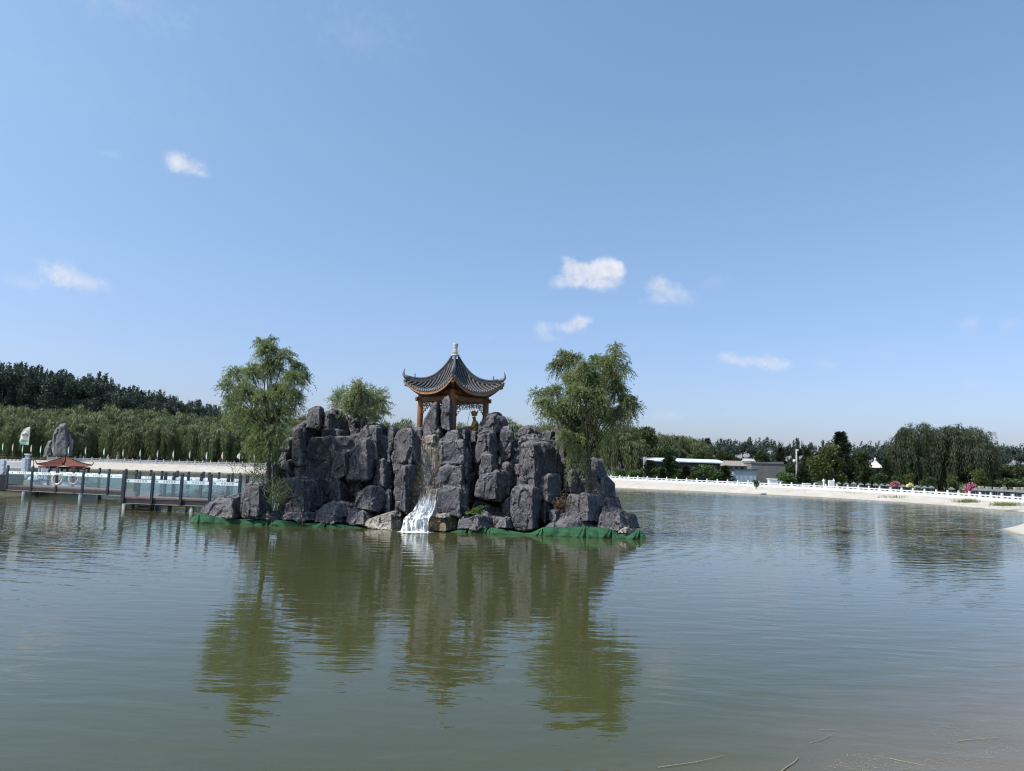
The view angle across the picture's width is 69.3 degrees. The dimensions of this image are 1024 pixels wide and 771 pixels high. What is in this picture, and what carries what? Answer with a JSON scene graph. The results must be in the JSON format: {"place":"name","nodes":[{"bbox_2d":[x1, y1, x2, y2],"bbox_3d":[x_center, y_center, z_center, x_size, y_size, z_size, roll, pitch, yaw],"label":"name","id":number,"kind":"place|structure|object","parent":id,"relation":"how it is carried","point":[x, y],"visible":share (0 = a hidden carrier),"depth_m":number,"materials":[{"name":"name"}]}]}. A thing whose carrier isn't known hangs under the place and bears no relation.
{"place":"outdoors","nodes":[
{"label":"outdoors","id":0,"kind":"place"},
{"bbox_2d":[399,456,444,532],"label":"waterfall","id":1,"kind":"structure","parent":0,"point":[417,515],"depth_m":28.50,"materials":[{"name":"white liquid"}]},
{"bbox_2d":[0,467,1023,770],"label":"lake water","id":2,"kind":"structure","parent":0,"point":[738,631],"depth_m":10.82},
{"bbox_2d":[27,453,101,494],"bbox_3d":[-29.496,5.901,49.023,4.681,2.850,2.545,1,-6,8],"label":"covered boat","id":3,"kind":"object","parent":2,"relation":"on","point":[61,463],"visible":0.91,"depth_m":48.40,"materials":[{"name":"brown wood"}]},
{"bbox_2d":[4,465,248,511],"bbox_3d":[-23.544,6.193,41.513,25.791,3.030,7.339,-1,-7,22],"label":"footbridge","id":4,"kind":"object","parent":2,"relation":"in","point":[149,496],"visible":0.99,"depth_m":41.23,"materials":[{"name":"stone"}]},
{"bbox_2d":[0,474,23,489],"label":"brick plinth","id":5,"kind":"structure","parent":4,"relation":"on","point":[16,479],"depth_m":46.24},
{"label":"stone steps","id":6,"kind":"object","parent":4,"relation":"on","visible":0},
{"bbox_2d":[24,454,34,479],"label":"gate pillar","id":7,"kind":"structure","parent":6,"relation":"on","point":[29,458],"depth_m":49.75,"materials":[{"name":"grey stone"}]},
{"bbox_2d":[19,426,30,453],"bbox_3d":[-32.749,3.670,49.766,0.745,1.851,0.260,2,-6,0],"label":"banner flag","id":8,"kind":"object","parent":7,"relation":"attached to","point":[25,437],"visible":1,"depth_m":49.77,"materials":[{"name":"white fabric"}]},
{"bbox_2d":[200,396,639,534],"bbox_3d":[-3.947,3.719,33.341,18.995,6.386,9.903,2,-6,0],"label":"rockery","id":9,"kind":"object","parent":2,"relation":"in","point":[369,476],"visible":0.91,"depth_m":30.66,"materials":[{"name":"stone"}]},
{"bbox_2d":[230,456,284,483],"bbox_3d":[-10.596,3.459,30.680,2.365,1.173,1.214,0,-7,12],"label":"reed clump","id":10,"kind":"object","parent":9,"relation":"on","point":[255,467],"visible":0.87,"depth_m":30.57,"materials":[{"name":"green plant"}]},
{"bbox_2d":[210,333,316,493],"bbox_3d":[-10.279,1.122,30.477,4.368,6.707,3.954,2,-6,0],"label":"willow tree","id":11,"kind":"object","parent":9,"relation":"on","point":[278,392],"visible":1,"depth_m":30.21,"materials":[{"name":"green plant"}]},
{"bbox_2d":[255,473,298,510],"bbox_3d":[-9.383,4.121,29.620,1.749,1.718,1.597,0,-7,15],"label":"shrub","id":12,"kind":"object","parent":9,"relation":"on","point":[283,495],"visible":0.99,"depth_m":29.28,"materials":[{"name":"green plant"}]},
{"bbox_2d":[190,512,366,527],"bbox_3d":[-9.288,5.407,29.336,7.301,0.540,0.500,1,-6,2],"label":"shade net","id":13,"kind":"object","parent":9,"relation":"attached to","point":[202,518],"visible":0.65,"depth_m":29.42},
{"bbox_2d":[324,376,396,428],"bbox_3d":[-6.852,1.013,33.453,3.085,2.710,3.300,4,-7,-23],"label":"willow tree","id":14,"kind":"object","parent":9,"relation":"on","point":[358,402],"visible":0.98,"depth_m":32.68,"materials":[{"name":"green plant"}]},
{"bbox_2d":[402,343,505,438],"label":"pavilion","id":15,"kind":"structure","parent":9,"relation":"on","point":[458,382],"depth_m":33.49,"materials":[{"name":"tile"}]},
{"bbox_2d":[466,410,478,431],"bbox_3d":[-1.707,1.849,33.548,0.866,1.510,0.827,2,-6,0],"label":"statue","id":16,"kind":"object","parent":15,"relation":"on","point":[474,424],"visible":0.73,"depth_m":33.40,"materials":[{"name":"gold metal"}]},
{"bbox_2d":[451,528,487,533],"bbox_3d":[-1.847,5.647,28.559,1.808,0.316,0.474,2,-6,0],"label":"shade net","id":17,"kind":"object","parent":9,"relation":"attached to","point":[478,531],"visible":0.52,"depth_m":28.58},
{"bbox_2d":[552,487,576,511],"bbox_3d":[2.029,4.377,28.358,0.951,0.984,0.517,2,-6,0],"label":"dead vine","id":18,"kind":"object","parent":9,"relation":"attached to","point":[559,504],"visible":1,"depth_m":28.35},
{"bbox_2d":[487,526,644,539],"bbox_3d":[2.027,5.598,28.117,6.047,0.535,0.510,1,-6,5],"label":"shade net","id":19,"kind":"object","parent":9,"relation":"attached to","point":[587,532],"visible":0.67,"depth_m":28.11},
{"bbox_2d":[526,342,646,493],"bbox_3d":[2.963,1.411,30.015,4.979,6.654,3.997,2,-6,0],"label":"willow tree","id":20,"kind":"object","parent":9,"relation":"on","point":[583,435],"visible":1,"depth_m":29.61,"materials":[{"name":"green plant"}]},
{"bbox_2d":[807,719,1022,770],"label":"floating straw scum","id":21,"kind":"object","parent":2,"relation":"on","point":[924,760],"visible":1,"depth_m":6.68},
{"bbox_2d":[0,453,1023,535],"bbox_3d":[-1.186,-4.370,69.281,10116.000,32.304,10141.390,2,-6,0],"label":"ground","id":22,"kind":"structure","parent":0,"point":[869,496],"depth_m":106.71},
{"bbox_2d":[0,366,18,409],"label":"poplar tree","id":23,"kind":"object","parent":22,"relation":"on","point":[5,381],"visible":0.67,"depth_m":230.67,"materials":[{"name":"green plant"}]},
{"bbox_2d":[2,368,22,407],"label":"poplar tree","id":24,"kind":"object","parent":22,"relation":"on","point":[15,392],"visible":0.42,"depth_m":233.03,"materials":[{"name":"green plant"}]},
{"bbox_2d":[0,421,25,458],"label":"willow tree","id":25,"kind":"object","parent":22,"relation":"on","point":[8,437],"visible":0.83,"depth_m":163.90,"materials":[{"name":"green plant"}]},
{"bbox_2d":[0,412,35,454],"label":"willow tree","id":26,"kind":"object","parent":22,"relation":"on","point":[17,419],"visible":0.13,"depth_m":178.18,"materials":[{"name":"green plant"}]},
{"bbox_2d":[0,405,46,424],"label":"willow tree","id":27,"kind":"object","parent":22,"relation":"on","point":[7,411],"visible":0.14,"depth_m":187.34,"materials":[{"name":"green plant"}]},
{"bbox_2d":[15,368,42,410],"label":"poplar tree","id":28,"kind":"object","parent":22,"relation":"on","point":[26,383],"visible":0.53,"depth_m":231.16,"materials":[{"name":"green plant"}]},
{"bbox_2d":[13,420,46,458],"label":"willow tree","id":29,"kind":"object","parent":22,"relation":"on","point":[36,429],"visible":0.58,"depth_m":164.65,"materials":[{"name":"green plant"}]},
{"bbox_2d":[31,377,52,409],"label":"poplar tree","id":30,"kind":"object","parent":22,"relation":"on","point":[37,387],"visible":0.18,"depth_m":239.12,"materials":[{"name":"green plant"}]},
{"bbox_2d":[30,413,59,456],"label":"willow tree","id":31,"kind":"object","parent":22,"relation":"on","point":[39,418],"visible":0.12,"depth_m":178.44,"materials":[{"name":"green plant"}]},
{"bbox_2d":[34,372,68,411],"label":"poplar tree","id":32,"kind":"object","parent":22,"relation":"on","point":[54,397],"visible":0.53,"depth_m":229.34,"materials":[{"name":"green plant"}]},
{"bbox_2d":[34,416,69,459],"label":"willow tree","id":33,"kind":"object","parent":22,"relation":"on","point":[50,427],"visible":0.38,"depth_m":166.59,"materials":[{"name":"green plant"}]},
{"bbox_2d":[43,423,74,457],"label":"standing stone","id":34,"kind":"object","parent":22,"relation":"on","point":[62,441],"visible":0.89,"depth_m":159.30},
{"bbox_2d":[53,377,71,409],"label":"poplar tree","id":35,"kind":"object","parent":22,"relation":"on","point":[63,402],"visible":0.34,"depth_m":229.86,"materials":[{"name":"green plant"}]},
{"bbox_2d":[62,375,83,411],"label":"poplar tree","id":36,"kind":"object","parent":22,"relation":"on","point":[70,388],"visible":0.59,"depth_m":229.25,"materials":[{"name":"green plant"}]},
{"bbox_2d":[59,413,96,457],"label":"willow tree","id":37,"kind":"object","parent":22,"relation":"on","point":[70,417],"visible":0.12,"depth_m":174.74,"materials":[{"name":"green plant"}]},
{"bbox_2d":[57,403,101,454],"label":"willow tree","id":38,"kind":"object","parent":22,"relation":"on","point":[80,409],"visible":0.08,"depth_m":188.77,"materials":[{"name":"green plant"}]},
{"bbox_2d":[73,384,89,409],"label":"poplar tree","id":39,"kind":"object","parent":22,"relation":"on","point":[80,394],"visible":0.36,"depth_m":237.43,"materials":[{"name":"green plant"}]},
{"bbox_2d":[67,418,99,459],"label":"willow tree","id":40,"kind":"object","parent":22,"relation":"on","point":[84,435],"visible":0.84,"depth_m":163.05,"materials":[{"name":"green plant"}]},
{"bbox_2d":[83,377,110,414],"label":"poplar tree","id":41,"kind":"object","parent":22,"relation":"on","point":[94,403],"visible":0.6,"depth_m":235.77,"materials":[{"name":"green plant"}]},
{"bbox_2d":[77,410,116,459],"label":"willow tree","id":42,"kind":"object","parent":22,"relation":"on","point":[101,420],"visible":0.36,"depth_m":175.91,"materials":[{"name":"green plant"}]},
{"bbox_2d":[96,419,126,460],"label":"willow tree","id":43,"kind":"object","parent":22,"relation":"on","point":[107,441],"visible":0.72,"depth_m":163.17,"materials":[{"name":"green plant"}]},
{"bbox_2d":[94,402,129,454],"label":"willow tree","id":44,"kind":"object","parent":22,"relation":"on","point":[113,409],"visible":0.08,"depth_m":191.69,"materials":[{"name":"green plant"}]},
{"bbox_2d":[101,388,124,413],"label":"poplar tree","id":45,"kind":"object","parent":22,"relation":"on","point":[108,400],"visible":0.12,"depth_m":234.00,"materials":[{"name":"green plant"}]},
{"bbox_2d":[109,390,135,410],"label":"poplar tree","id":46,"kind":"object","parent":22,"relation":"on","point":[125,403],"visible":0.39,"depth_m":228.76,"materials":[{"name":"green plant"}]},
{"bbox_2d":[110,419,146,460],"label":"willow tree","id":47,"kind":"object","parent":22,"relation":"on","point":[130,441],"visible":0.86,"depth_m":162.05,"materials":[{"name":"green plant"}]},
{"bbox_2d":[111,412,150,460],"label":"willow tree","id":48,"kind":"object","parent":22,"relation":"on","point":[127,418],"visible":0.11,"depth_m":178.68,"materials":[{"name":"green plant"}]},
{"bbox_2d":[117,407,160,458],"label":"willow tree","id":49,"kind":"object","parent":22,"relation":"on","point":[134,412],"visible":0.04,"depth_m":187.73,"materials":[{"name":"green plant"}]},
{"bbox_2d":[140,412,171,459],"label":"willow tree","id":50,"kind":"object","parent":22,"relation":"on","point":[153,421],"visible":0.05,"depth_m":180.59,"materials":[{"name":"green plant"}]},
{"bbox_2d":[47,455,265,466],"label":"stone balustrade","id":51,"kind":"object","parent":22,"relation":"on","point":[179,462],"visible":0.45,"depth_m":158.84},
{"bbox_2d":[137,420,180,461],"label":"willow tree","id":52,"kind":"object","parent":22,"relation":"on","point":[160,439],"visible":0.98,"depth_m":162.34,"materials":[{"name":"green plant"}]},
{"bbox_2d":[150,395,168,411],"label":"poplar tree","id":53,"kind":"object","parent":22,"relation":"on","point":[163,398],"visible":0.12,"depth_m":231.73,"materials":[{"name":"green plant"}]},
{"bbox_2d":[142,407,187,459],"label":"willow tree","id":54,"kind":"object","parent":22,"relation":"on","point":[168,414],"visible":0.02,"depth_m":190.50,"materials":[{"name":"green plant"}]},
{"bbox_2d":[157,400,174,414],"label":"poplar tree","id":55,"kind":"object","parent":22,"relation":"on","point":[169,408],"visible":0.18,"depth_m":230.09,"materials":[{"name":"green plant"}]},
{"bbox_2d":[162,413,197,460],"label":"willow tree","id":56,"kind":"object","parent":22,"relation":"on","point":[185,421],"visible":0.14,"depth_m":179.19,"materials":[{"name":"green plant"}]},
{"bbox_2d":[175,424,206,462],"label":"willow tree","id":57,"kind":"object","parent":22,"relation":"on","point":[188,437],"visible":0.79,"depth_m":164.56,"materials":[{"name":"green plant"}]},
{"bbox_2d":[196,415,228,461],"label":"willow tree","id":58,"kind":"object","parent":22,"relation":"on","point":[215,419],"visible":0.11,"depth_m":189.46,"materials":[{"name":"green plant"}]},
{"bbox_2d":[197,424,231,462],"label":"willow tree","id":59,"kind":"object","parent":22,"relation":"on","point":[216,442],"visible":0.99,"depth_m":163.68,"materials":[{"name":"green plant"}]},
{"bbox_2d":[221,428,249,463],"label":"willow tree","id":60,"kind":"object","parent":22,"relation":"on","point":[237,439],"visible":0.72,"depth_m":167.55,"materials":[{"name":"green plant"}]},
{"bbox_2d":[219,420,254,463],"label":"willow tree","id":61,"kind":"object","parent":22,"relation":"on","point":[247,432],"visible":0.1,"depth_m":175.53,"materials":[{"name":"green plant"}]},
{"bbox_2d":[251,435,282,464],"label":"willow tree","id":62,"kind":"object","parent":22,"relation":"on","point":[274,457],"visible":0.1,"depth_m":162.24,"materials":[{"name":"green plant"}]},
{"bbox_2d":[392,417,416,428],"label":"willow tree","id":63,"kind":"object","parent":22,"relation":"on","point":[405,423],"visible":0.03,"depth_m":189.37,"materials":[{"name":"green plant"}]},
{"bbox_2d":[598,420,649,478],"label":"willow tree","id":64,"kind":"object","parent":22,"relation":"on","point":[627,459],"visible":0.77,"depth_m":129.81,"materials":[{"name":"green plant"}]},
{"bbox_2d":[632,426,659,457],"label":"broadleaf tree","id":65,"kind":"object","parent":22,"relation":"on","point":[650,438],"visible":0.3,"depth_m":136.56,"materials":[{"name":"green plant"}]},
{"bbox_2d":[638,460,657,477],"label":"thuja shrub","id":66,"kind":"object","parent":22,"relation":"on","point":[648,465],"visible":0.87,"depth_m":119.95,"materials":[{"name":"green plant"}]},
{"bbox_2d":[657,444,679,457],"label":"broadleaf tree","id":67,"kind":"object","parent":22,"relation":"on","point":[670,451],"visible":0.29,"depth_m":141.31,"materials":[{"name":"green plant"}]},
{"bbox_2d":[659,456,680,479],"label":"thuja shrub","id":68,"kind":"object","parent":22,"relation":"on","point":[669,462],"visible":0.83,"depth_m":118.79,"materials":[{"name":"green plant"}]},
{"bbox_2d":[658,433,692,458],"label":"willow tree","id":69,"kind":"object","parent":22,"relation":"on","point":[678,442],"visible":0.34,"depth_m":148.18,"materials":[{"name":"green plant"}]},
{"bbox_2d":[631,457,722,482],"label":"long shed","id":70,"kind":"structure","parent":22,"relation":"on","point":[695,463],"depth_m":129.25,"materials":[{"name":"white metal"}]},
{"bbox_2d":[677,465,693,480],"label":"thuja shrub","id":71,"kind":"object","parent":22,"relation":"on","point":[686,469],"visible":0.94,"depth_m":116.83,"materials":[{"name":"green plant"}]},
{"bbox_2d":[686,467,703,481],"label":"shrub","id":72,"kind":"object","parent":22,"relation":"on","point":[695,472],"visible":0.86,"depth_m":116.21,"materials":[{"name":"green plant"}]},
{"bbox_2d":[685,448,707,458],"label":"broadleaf tree","id":73,"kind":"object","parent":22,"relation":"on","point":[700,454],"visible":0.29,"depth_m":141.64,"materials":[{"name":"green plant"}]},
{"bbox_2d":[682,436,714,462],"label":"willow tree","id":74,"kind":"object","parent":22,"relation":"on","point":[696,445],"visible":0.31,"depth_m":149.47,"materials":[{"name":"green plant"}]},
{"bbox_2d":[698,464,720,481],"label":"shrub","id":75,"kind":"object","parent":22,"relation":"on","point":[706,468],"visible":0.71,"depth_m":116.55,"materials":[{"name":"green plant"}]},
{"bbox_2d":[705,470,723,481],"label":"shrub","id":76,"kind":"object","parent":22,"relation":"on","point":[716,474],"visible":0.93,"depth_m":115.46,"materials":[{"name":"green plant"}]},
{"bbox_2d":[715,450,731,463],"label":"broadleaf tree","id":77,"kind":"object","parent":22,"relation":"on","point":[722,455],"visible":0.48,"depth_m":148.36,"materials":[{"name":"green plant"}]},
{"bbox_2d":[717,465,734,482],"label":"thuja shrub","id":78,"kind":"object","parent":22,"relation":"on","point":[725,469],"visible":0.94,"depth_m":115.78,"materials":[{"name":"green plant"}]},
{"bbox_2d":[719,460,746,482],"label":"tiled house","id":79,"kind":"structure","parent":22,"relation":"on","point":[736,464],"depth_m":126.50,"materials":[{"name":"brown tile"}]},
{"bbox_2d":[725,441,742,454],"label":"poplar tree","id":80,"kind":"object","parent":22,"relation":"on","point":[734,450],"visible":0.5,"depth_m":185.67,"materials":[{"name":"green plant"}]},
{"bbox_2d":[730,469,757,483],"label":"blue shed","id":81,"kind":"structure","parent":22,"relation":"on","point":[744,475],"depth_m":116.75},
{"bbox_2d":[752,449,769,461],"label":"broadleaf tree","id":82,"kind":"object","parent":22,"relation":"on","point":[761,456],"visible":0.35,"depth_m":148.65,"materials":[{"name":"green plant"}]},
{"bbox_2d":[742,461,784,485],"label":"grey building","id":83,"kind":"structure","parent":22,"relation":"on","point":[765,471],"depth_m":123.36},
{"bbox_2d":[774,447,787,467],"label":"conifer tree","id":84,"kind":"object","parent":22,"relation":"on","point":[780,452],"visible":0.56,"depth_m":144.16,"materials":[{"name":"green plant"}]},
{"bbox_2d":[774,472,795,485],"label":"shrub","id":85,"kind":"object","parent":22,"relation":"on","point":[786,478],"visible":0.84,"depth_m":111.54,"materials":[{"name":"green plant"}]},
{"bbox_2d":[788,444,803,471],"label":"poplar tree","id":86,"kind":"object","parent":22,"relation":"on","point":[800,452],"visible":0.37,"depth_m":192.86,"materials":[{"name":"green plant"}]},
{"bbox_2d":[793,468,813,485],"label":"thuja shrub","id":87,"kind":"object","parent":22,"relation":"on","point":[803,476],"visible":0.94,"depth_m":108.96,"materials":[{"name":"green plant"}]},
{"bbox_2d":[798,448,810,481],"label":"conifer tree","id":88,"kind":"object","parent":22,"relation":"on","point":[806,453],"visible":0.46,"depth_m":124.46,"materials":[{"name":"green plant"}]},
{"bbox_2d":[609,475,1023,502],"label":"stone balustrade","id":89,"kind":"object","parent":22,"relation":"on","point":[936,494],"visible":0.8,"depth_m":95.63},
{"bbox_2d":[804,442,848,485],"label":"broadleaf tree","id":90,"kind":"object","parent":22,"relation":"on","point":[828,462],"visible":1,"depth_m":114.49,"materials":[{"name":"green plant"}]},
{"bbox_2d":[819,431,860,486],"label":"conifer tree","id":91,"kind":"object","parent":22,"relation":"on","point":[841,440],"visible":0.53,"depth_m":116.97,"materials":[{"name":"green plant"}]},
{"bbox_2d":[844,449,871,486],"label":"broadleaf tree","id":92,"kind":"object","parent":22,"relation":"on","point":[861,459],"visible":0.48,"depth_m":126.38,"materials":[{"name":"green plant"}]},
{"bbox_2d":[855,466,876,486],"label":"thuja shrub","id":93,"kind":"object","parent":22,"relation":"on","point":[866,472],"visible":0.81,"depth_m":111.05,"materials":[{"name":"green plant"}]},
{"bbox_2d":[869,472,887,488],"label":"bush","id":94,"kind":"object","parent":22,"relation":"on","point":[879,477],"visible":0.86,"depth_m":108.89,"materials":[{"name":"green plant"}]},
{"bbox_2d":[879,459,893,483],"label":"conifer tree","id":95,"kind":"object","parent":22,"relation":"on","point":[884,467],"visible":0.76,"depth_m":115.18,"materials":[{"name":"green plant"}]},
{"bbox_2d":[901,473,914,489],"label":"shrub","id":96,"kind":"object","parent":22,"relation":"on","point":[906,480],"visible":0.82,"depth_m":105.05,"materials":[{"name":"green plant"}]},
{"bbox_2d":[921,476,936,490],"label":"broadleaf tree","id":97,"kind":"object","parent":22,"relation":"on","point":[929,481],"visible":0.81,"depth_m":102.97,"materials":[{"name":"green plant"}]},
{"bbox_2d":[882,420,1003,490],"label":"willow tree","id":98,"kind":"object","parent":22,"relation":"on","point":[938,455],"visible":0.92,"depth_m":115.06,"materials":[{"name":"green plant"}]},
{"bbox_2d":[946,473,959,491],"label":"shrub","id":99,"kind":"object","parent":22,"relation":"on","point":[951,482],"visible":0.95,"depth_m":103.07,"materials":[{"name":"green plant"}]},
{"bbox_2d":[969,468,988,486],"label":"shrub","id":100,"kind":"object","parent":22,"relation":"on","point":[979,480],"visible":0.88,"depth_m":109.00,"materials":[{"name":"green plant"}]},
{"bbox_2d":[995,463,1015,487],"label":"broadleaf tree","id":101,"kind":"object","parent":22,"relation":"on","point":[1007,471],"visible":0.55,"depth_m":119.10,"materials":[{"name":"green plant"}]},
{"bbox_2d":[998,451,1012,486],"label":"poplar tree","id":102,"kind":"object","parent":22,"relation":"on","point":[1004,459],"visible":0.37,"depth_m":187.81,"materials":[{"name":"green plant"}]},
{"bbox_2d":[995,476,1023,489],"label":"shrub","id":103,"kind":"object","parent":22,"relation":"on","point":[1013,482],"visible":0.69,"depth_m":96.76,"materials":[{"name":"green plant"}]},
{"bbox_2d":[1007,443,1023,467],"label":"poplar tree","id":104,"kind":"object","parent":22,"relation":"on","point":[1013,451],"visible":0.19,"depth_m":216.32,"materials":[{"name":"green plant"}]},
{"bbox_2d":[1012,465,1023,484],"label":"broadleaf tree","id":105,"kind":"object","parent":22,"relation":"on","point":[1018,472],"visible":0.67,"depth_m":115.42,"materials":[{"name":"green plant"}]},
{"bbox_2d":[0,0,1023,471],"label":"sky","id":106,"kind":"structure","parent":0,"point":[803,220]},
{"bbox_2d":[715,483,1023,509],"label":"bank grass","id":107,"kind":"structure","parent":0,"point":[999,503],"depth_m":69.16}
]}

